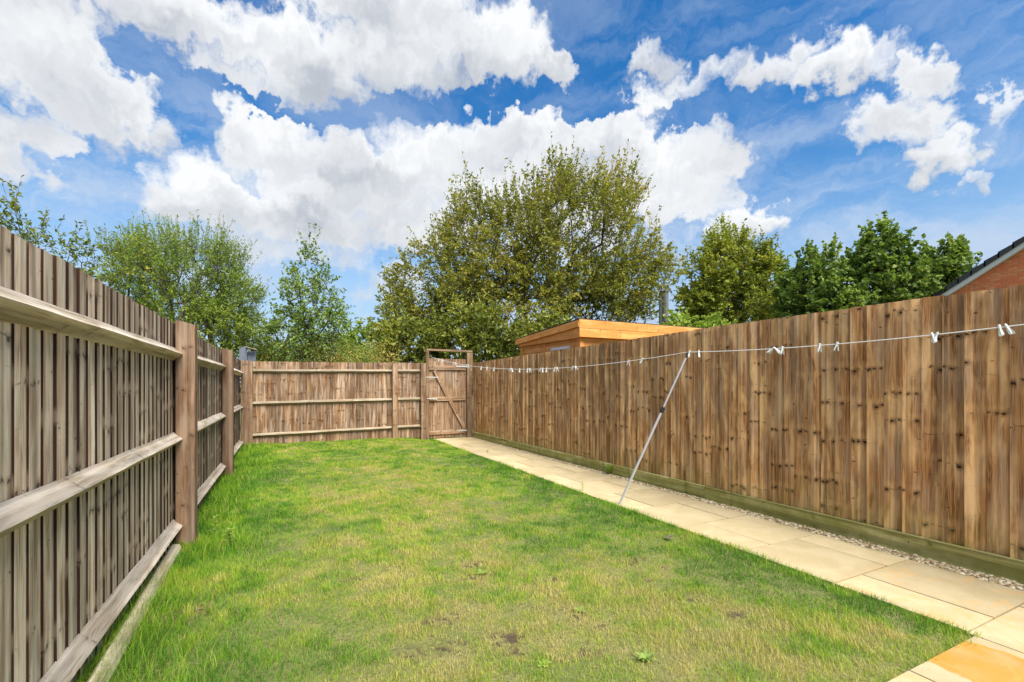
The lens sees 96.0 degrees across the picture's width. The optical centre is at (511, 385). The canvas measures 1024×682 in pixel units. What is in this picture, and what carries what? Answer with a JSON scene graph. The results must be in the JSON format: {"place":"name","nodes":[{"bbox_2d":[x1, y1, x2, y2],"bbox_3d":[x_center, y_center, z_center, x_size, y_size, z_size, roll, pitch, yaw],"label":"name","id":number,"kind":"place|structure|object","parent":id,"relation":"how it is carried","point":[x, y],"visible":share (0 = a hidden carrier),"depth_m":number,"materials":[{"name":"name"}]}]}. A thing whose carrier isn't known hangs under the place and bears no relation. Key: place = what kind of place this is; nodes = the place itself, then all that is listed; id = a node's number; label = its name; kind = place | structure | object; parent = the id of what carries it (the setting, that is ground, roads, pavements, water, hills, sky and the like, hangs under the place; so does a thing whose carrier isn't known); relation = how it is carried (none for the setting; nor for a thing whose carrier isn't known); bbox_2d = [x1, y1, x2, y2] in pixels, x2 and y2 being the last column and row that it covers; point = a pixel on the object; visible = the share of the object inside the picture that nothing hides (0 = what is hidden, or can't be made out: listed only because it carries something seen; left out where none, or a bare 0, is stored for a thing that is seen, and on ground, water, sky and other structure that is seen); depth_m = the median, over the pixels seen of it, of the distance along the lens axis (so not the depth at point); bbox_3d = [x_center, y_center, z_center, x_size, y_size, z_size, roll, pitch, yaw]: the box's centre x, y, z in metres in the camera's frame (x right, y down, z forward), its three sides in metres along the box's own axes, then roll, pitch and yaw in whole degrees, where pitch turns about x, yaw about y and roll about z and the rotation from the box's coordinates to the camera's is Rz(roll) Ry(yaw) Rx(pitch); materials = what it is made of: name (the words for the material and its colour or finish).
{"place":"outdoors","nodes":[
{"label":"outdoors","id":0,"kind":"place"},
{"bbox_2d":[0,0,1023,383],"label":"sky","id":1,"kind":"structure","parent":0,"point":[801,120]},
{"bbox_2d":[82,438,968,681],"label":"lawn","id":2,"kind":"structure","parent":0,"point":[510,638],"depth_m":2.64,"materials":[{"name":"plant"}]},
{"bbox_2d":[87,544,180,681],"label":"edging timber","id":3,"kind":"object","parent":2,"relation":"on","point":[173,551],"visible":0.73,"depth_m":2.41,"materials":[{"name":"beige wood"}]},
{"bbox_2d":[207,513,219,535],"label":"thistle","id":4,"kind":"object","parent":2,"relation":"on","point":[214,518],"visible":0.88,"depth_m":3.86,"materials":[{"name":"green plant"}]},
{"bbox_2d":[221,527,236,545],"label":"thistle","id":5,"kind":"object","parent":2,"relation":"on","point":[229,533],"visible":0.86,"depth_m":3.65,"materials":[{"name":"green plant"}]},
{"bbox_2d":[474,569,487,574],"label":"lawn weed","id":6,"kind":"object","parent":2,"relation":"on","point":[482,572],"visible":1,"depth_m":3.18,"materials":[{"name":"green plant"}]},
{"bbox_2d":[537,658,550,667],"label":"lawn weed","id":7,"kind":"object","parent":2,"relation":"on","point":[543,661],"visible":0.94,"depth_m":2.13,"materials":[{"name":"green plant"}]},
{"bbox_2d":[574,606,585,611],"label":"lawn weed","id":8,"kind":"object","parent":2,"relation":"on","point":[580,608],"visible":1,"depth_m":2.63,"materials":[{"name":"green plant"}]},
{"bbox_2d":[633,647,656,662],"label":"lawn weed","id":9,"kind":"object","parent":2,"relation":"on","point":[644,655],"visible":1,"depth_m":2.18,"materials":[{"name":"green plant"}]},
{"bbox_2d":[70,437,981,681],"bbox_3d":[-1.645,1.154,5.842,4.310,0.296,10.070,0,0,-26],"label":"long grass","id":10,"kind":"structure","parent":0,"point":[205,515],"depth_m":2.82,"materials":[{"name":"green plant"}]},
{"bbox_2d":[240,386,921,536],"bbox_3d":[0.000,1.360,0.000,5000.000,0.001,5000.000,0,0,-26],"label":"field","id":11,"kind":"structure","parent":0,"point":[299,436],"depth_m":12.38,"materials":[{"name":"green plant"}]},
{"bbox_2d":[0,175,149,294],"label":"hazel shrub","id":12,"kind":"object","parent":11,"relation":"on","point":[23,235],"visible":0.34,"depth_m":6.51,"materials":[{"name":"green plant"}]},
{"bbox_2d":[0,225,248,681],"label":"panel fence","id":13,"kind":"object","parent":11,"relation":"on","point":[121,442],"visible":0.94,"depth_m":2.06,"materials":[{"name":"brown wood"}]},
{"bbox_2d":[81,207,275,357],"bbox_3d":[-8.865,-1.705,12.434,4.723,6.044,3.615,0,0,1],"label":"willow tree","id":14,"kind":"object","parent":11,"relation":"on","point":[203,310],"visible":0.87,"depth_m":12.06,"materials":[{"name":"green plant"}]},
{"bbox_2d":[217,332,288,402],"bbox_3d":[-8.182,-0.330,14.458,2.370,3.310,2.311,0,0,-26],"label":"scrub bush","id":15,"kind":"object","parent":11,"relation":"on","point":[268,345],"visible":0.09,"depth_m":14.22,"materials":[{"name":"green plant"}]},
{"bbox_2d":[256,332,320,361],"bbox_3d":[-7.089,-0.312,14.871,2.104,3.266,2.110,0,0,-39],"label":"scrub bush","id":16,"kind":"object","parent":11,"relation":"on","point":[285,347],"visible":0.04,"depth_m":14.34,"materials":[{"name":"green plant"}]},
{"bbox_2d":[250,222,360,361],"bbox_3d":[-6.043,-1.697,13.373,3.092,6.004,2.654,0,0,-26],"label":"birch tree","id":17,"kind":"object","parent":11,"relation":"on","point":[296,331],"visible":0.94,"depth_m":13.25,"materials":[{"name":"green plant"}]},
{"bbox_2d":[249,339,405,362],"bbox_3d":[-5.680,-0.405,13.637,5.290,2.008,1.592,0,0,1],"label":"dry scrub","id":18,"kind":"object","parent":11,"relation":"on","point":[368,356],"visible":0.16,"depth_m":13.30,"materials":[{"name":"green plant"}]},
{"bbox_2d":[301,327,367,361],"bbox_3d":[-5.773,-0.307,14.989,2.511,3.235,2.094,0,0,7],"label":"scrub bush","id":19,"kind":"object","parent":11,"relation":"on","point":[350,338],"visible":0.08,"depth_m":14.85,"materials":[{"name":"green plant"}]},
{"bbox_2d":[249,361,425,444],"bbox_3d":[-3.627,0.403,9.982,3.662,1.894,0.119,0,0,-29],"label":"panel fence","id":20,"kind":"object","parent":11,"relation":"on","point":[290,402],"visible":0.92,"depth_m":9.92,"materials":[{"name":"brown wood"}]},
{"bbox_2d":[239,346,256,360],"bbox_3d":[-5.296,-0.650,9.234,0.380,0.300,0.219,0,0,-6],"label":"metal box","id":21,"kind":"object","parent":20,"relation":"on","point":[244,354],"visible":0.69,"depth_m":9.22,"materials":[{"name":"grey metal"}]},
{"bbox_2d":[334,317,384,361],"bbox_3d":[-10.412,-1.764,31.964,4.963,6.138,4.582,0,0,-2],"label":"round tree","id":22,"kind":"object","parent":11,"relation":"on","point":[363,331],"visible":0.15,"depth_m":31.02,"materials":[{"name":"green plant"}]},
{"bbox_2d":[351,337,403,362],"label":"scrub bush","id":23,"kind":"object","parent":11,"relation":"on","point":[365,341],"depth_m":14.99,"materials":[{"name":"green plant"}]},
{"bbox_2d":[358,301,456,362],"bbox_3d":[-3.235,-0.635,14.511,2.995,3.948,2.924,0,0,13],"label":"dark shrub","id":24,"kind":"object","parent":11,"relation":"on","point":[393,331],"visible":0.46,"depth_m":13.88,"materials":[{"name":"green plant"}]},
{"bbox_2d":[420,282,521,362],"bbox_3d":[-1.133,-0.937,14.469,3.173,4.550,3.097,0,0,27],"label":"dark shrub","id":25,"kind":"object","parent":11,"relation":"on","point":[475,338],"visible":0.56,"depth_m":13.85,"materials":[{"name":"green plant"}]},
{"bbox_2d":[362,131,691,350],"bbox_3d":[0.716,-4.121,18.020,12.376,11.007,6.547,0,0,1],"label":"willow tree","id":26,"kind":"object","parent":11,"relation":"on","point":[566,293],"visible":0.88,"depth_m":16.89,"materials":[{"name":"green plant"}]},
{"bbox_2d":[500,299,570,357],"bbox_3d":[0.959,-0.691,14.405,3.022,4.046,2.912,0,0,-26],"label":"dark shrub","id":27,"kind":"object","parent":11,"relation":"on","point":[543,320],"visible":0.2,"depth_m":14.08,"materials":[{"name":"green plant"}]},
{"bbox_2d":[516,318,702,355],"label":"garden shed","id":28,"kind":"structure","parent":11,"relation":"on","point":[580,332],"depth_m":8.82,"materials":[{"name":"orange wood"}]},
{"bbox_2d":[550,346,569,351],"bbox_3d":[0.945,-0.415,9.015,0.050,0.685,0.710,0,0,-26],"label":"window","id":29,"kind":"structure","parent":28,"relation":"in","point":[564,347],"depth_m":8.97,"materials":[{"name":"grey glass"}]},
{"bbox_2d":[651,302,737,327],"bbox_3d":[5.897,-0.672,14.983,3.361,3.966,1.916,0,0,5],"label":"lime shrub","id":30,"kind":"object","parent":11,"relation":"on","point":[683,318],"visible":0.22,"depth_m":14.67,"materials":[{"name":"green plant"}]},
{"bbox_2d":[668,213,794,325],"bbox_3d":[9.217,-2.840,19.008,5.105,8.379,4.401,0,0,-3],"label":"field maple","id":31,"kind":"object","parent":11,"relation":"on","point":[713,286],"visible":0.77,"depth_m":18.07,"materials":[{"name":"green plant"}]},
{"bbox_2d":[768,232,868,317],"bbox_3d":[10.124,-1.836,15.475,2.788,6.294,3.287,0,0,-26],"label":"maple tree","id":32,"kind":"object","parent":11,"relation":"on","point":[816,286],"visible":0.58,"depth_m":14.97,"materials":[{"name":"green plant"}]},
{"bbox_2d":[826,210,944,308],"bbox_3d":[12.171,-2.252,15.492,3.748,7.165,3.480,0,0,-12],"label":"maple tree","id":33,"kind":"object","parent":11,"relation":"on","point":[877,268],"visible":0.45,"depth_m":14.61,"materials":[{"name":"green plant"}]},
{"bbox_2d":[896,232,982,296],"bbox_3d":[14.224,-1.970,15.279,2.720,6.587,3.578,0,0,-26],"label":"maple tree","id":34,"kind":"object","parent":11,"relation":"on","point":[952,260],"visible":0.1,"depth_m":14.84,"materials":[{"name":"green plant"}]},
{"bbox_2d":[933,236,1023,295],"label":"brick house","id":35,"kind":"structure","parent":11,"relation":"on","point":[1003,268],"depth_m":13.03,"materials":[{"name":"brick"}]},
{"bbox_2d":[659,285,670,322],"bbox_3d":[7.907,-1.896,24.013,0.603,6.593,0.464,0,0,2],"label":"utility pole","id":36,"kind":"object","parent":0,"point":[666,301],"visible":0.16,"depth_m":23.86,"materials":[{"name":"grey metal"}]},
{"bbox_2d":[429,324,1023,368],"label":"clothes line","id":37,"kind":"object","parent":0,"point":[793,347],"visible":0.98,"depth_m":3.75,"materials":[{"name":"white"}]},
{"bbox_2d":[998,324,1004,335],"bbox_3d":[3.031,-0.345,2.864,0.020,0.072,0.036,-10,-10,27],"label":"clothes peg","id":38,"kind":"object","parent":37,"relation":"attached to","point":[1001,332],"visible":1,"depth_m":2.86,"materials":[{"name":"white plastic"}]},
{"bbox_2d":[1004,324,1014,334],"bbox_3d":[3.050,-0.349,2.833,0.036,0.072,0.020,-9,-23,-14],"label":"clothes peg","id":39,"kind":"object","parent":37,"relation":"attached to","point":[1010,331],"visible":1,"depth_m":2.83,"materials":[{"name":"white plastic"}]},
{"bbox_2d":[437,437,1023,681],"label":"path","id":40,"kind":"structure","parent":0,"point":[994,612],"depth_m":3.19,"materials":[{"name":"stone"}]},
{"bbox_2d":[618,351,687,504],"bbox_3d":[1.497,0.462,4.880,0.740,1.654,0.038,0,0,10],"label":"clothes prop","id":41,"kind":"object","parent":40,"relation":"on","point":[663,408],"visible":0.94,"depth_m":4.88,"materials":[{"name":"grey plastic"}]},
{"label":"path bed","id":42,"kind":"structure","parent":0,"visible":0},
{"bbox_2d":[471,437,1023,590],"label":"gravel","id":43,"kind":"structure","parent":42,"relation":"on","point":[1003,581],"depth_m":3.81,"materials":[{"name":"grey gravel"}]},
{"bbox_2d":[604,464,610,472],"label":"gravel weed","id":44,"kind":"object","parent":43,"relation":"on","point":[608,468],"visible":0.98,"depth_m":6.64,"materials":[{"name":"green plant"}]},
{"bbox_2d":[473,285,1023,583],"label":"panel fence","id":45,"kind":"object","parent":42,"relation":"on","point":[904,444],"visible":0.96,"depth_m":4.06,"materials":[{"name":"brown wood"}]},
{"bbox_2d":[425,348,472,439],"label":"garden gate","id":46,"kind":"structure","parent":45,"relation":"attached to","point":[449,398],"depth_m":11.21,"materials":[{"name":"brown wood"}]}
]}

